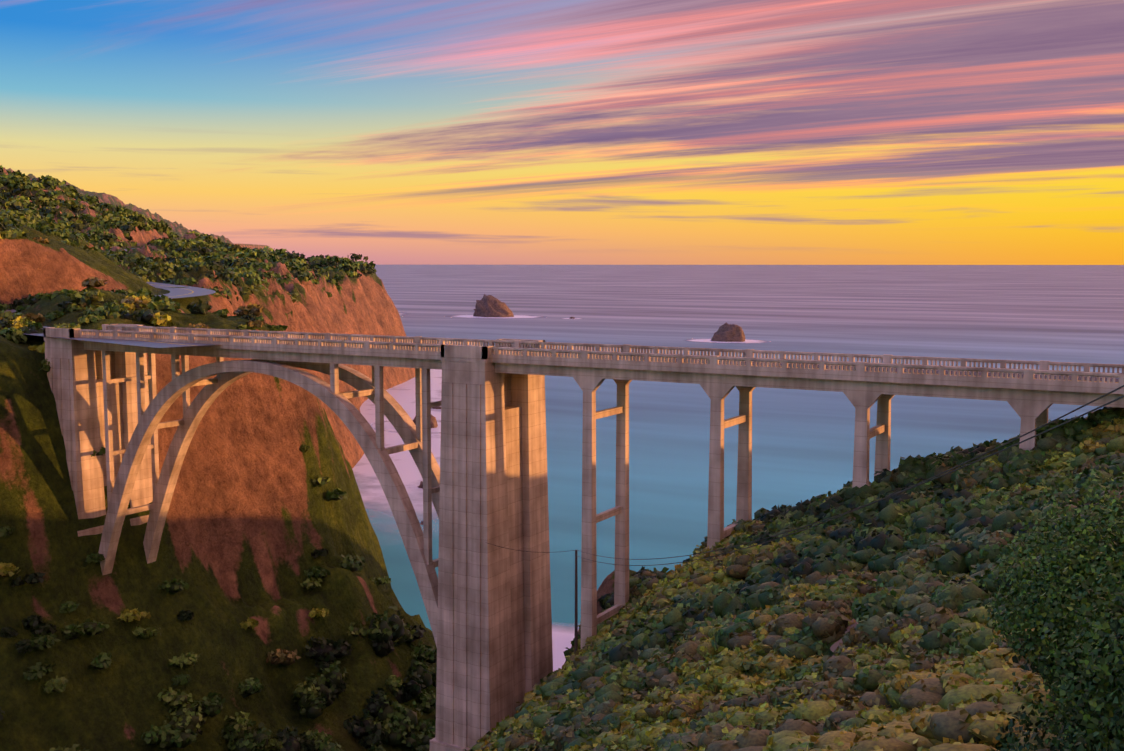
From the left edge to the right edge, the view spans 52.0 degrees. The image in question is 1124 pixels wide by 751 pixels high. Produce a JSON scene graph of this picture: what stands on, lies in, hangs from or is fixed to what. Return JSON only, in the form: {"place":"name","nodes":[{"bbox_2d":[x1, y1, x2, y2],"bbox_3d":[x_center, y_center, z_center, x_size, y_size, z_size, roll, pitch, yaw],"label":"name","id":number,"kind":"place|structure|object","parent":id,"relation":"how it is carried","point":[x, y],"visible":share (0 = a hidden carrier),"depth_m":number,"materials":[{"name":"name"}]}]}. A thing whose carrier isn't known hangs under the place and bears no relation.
{"place":"outdoors","nodes":[
{"label":"outdoors","id":0,"kind":"place"},
{"bbox_2d":[4,244,266,347],"bbox_3d":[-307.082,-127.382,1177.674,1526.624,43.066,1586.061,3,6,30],"label":"coast road","id":1,"kind":"structure","parent":0,"point":[187,291],"depth_m":139.12,"materials":[{"name":"grey asphalt"}]},
{"bbox_2d":[0,167,414,468],"bbox_3d":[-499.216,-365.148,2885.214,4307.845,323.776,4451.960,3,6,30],"label":"terrain","id":2,"kind":"structure","parent":0,"point":[363,304],"depth_m":565.09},
{"bbox_2d":[413,415,437,427],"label":"sea rock","id":3,"kind":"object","parent":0,"point":[434,424],"depth_m":485.20,"materials":[{"name":"brown stone"}]},
{"bbox_2d":[352,312,572,628],"bbox_3d":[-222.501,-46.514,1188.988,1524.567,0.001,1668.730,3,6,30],"label":"coast surf","id":4,"kind":"structure","parent":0,"point":[366,478],"depth_m":405.75,"materials":[{"name":"white liquid"}]},
{"bbox_2d":[0,226,1079,750],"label":"terrain","id":5,"kind":"structure","parent":0,"point":[254,518],"depth_m":150.47,"materials":[{"name":"brown soil"}]},
{"bbox_2d":[0,165,436,750],"bbox_3d":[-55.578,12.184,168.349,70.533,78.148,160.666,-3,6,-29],"label":"shrubs","id":6,"kind":"object","parent":5,"relation":"on","point":[313,713],"visible":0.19,"depth_m":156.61,"materials":[{"name":"green plant"}]},
{"bbox_2d":[574,550,577,653],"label":"utility pole","id":7,"kind":"object","parent":5,"relation":"on","point":[576,615],"visible":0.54,"depth_m":99.50,"materials":[{"name":"brown wood"}]},
{"bbox_2d":[43,324,1123,750],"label":"bridge","id":8,"kind":"structure","parent":5,"relation":"on","point":[485,486],"depth_m":109.82,"materials":[{"name":"concrete"}]},
{"bbox_2d":[32,335,1118,382],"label":"bridge roadway","id":9,"kind":"structure","parent":8,"relation":"on","point":[1045,377],"depth_m":93.69,"materials":[{"name":"concrete"}]},
{"bbox_2d":[465,407,1123,750],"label":"hillside shrubs","id":10,"kind":"object","parent":5,"relation":"on","point":[951,725],"visible":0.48,"depth_m":56.75,"materials":[{"name":"green plant"}]},
{"bbox_2d":[830,579,876,656],"bbox_3d":[15.154,11.289,57.082,1.695,2.376,20.510,2,6,21],"label":"dirt trail","id":11,"kind":"object","parent":10,"relation":"on","point":[834,646],"visible":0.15,"depth_m":49.46,"materials":[{"name":"brown soil"}]},
{"bbox_2d":[977,460,1123,750],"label":"bush leaves","id":12,"kind":"object","parent":10,"relation":"on","point":[1076,615],"visible":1,"depth_m":16.87,"materials":[{"name":"green plant"}]},
{"bbox_2d":[488,385,1123,565],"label":"power lines","id":13,"kind":"object","parent":5,"relation":"on","point":[906,489],"visible":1,"depth_m":38.03,"materials":[{"name":"black metal"}]},
{"bbox_2d":[0,0,1123,264],"label":"sky","id":14,"kind":"structure","parent":0,"point":[388,132],"materials":[{"name":"multicoloured"}]},
{"bbox_2d":[363,265,1123,630],"bbox_3d":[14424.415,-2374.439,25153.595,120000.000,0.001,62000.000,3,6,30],"label":"ocean","id":15,"kind":"structure","parent":0,"point":[803,445],"depth_m":995.10,"materials":[{"name":"blue liquid"}]},
{"bbox_2d":[473,294,513,316],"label":"sea stack","id":16,"kind":"object","parent":15,"relation":"in","point":[489,306],"visible":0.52,"depth_m":1492.24,"materials":[{"name":"brown stone"}]},
{"bbox_2d":[370,315,765,671],"bbox_3d":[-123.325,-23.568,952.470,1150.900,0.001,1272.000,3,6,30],"label":"surf rings","id":17,"kind":"object","parent":15,"relation":"on","point":[562,638],"visible":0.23,"depth_m":216.58,"materials":[{"name":"white liquid"}]},
{"bbox_2d":[710,322,744,341],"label":"sea stack","id":18,"kind":"object","parent":15,"relation":"in","point":[726,332],"visible":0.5,"depth_m":1018.77,"materials":[{"name":"brown stone"}]}
]}

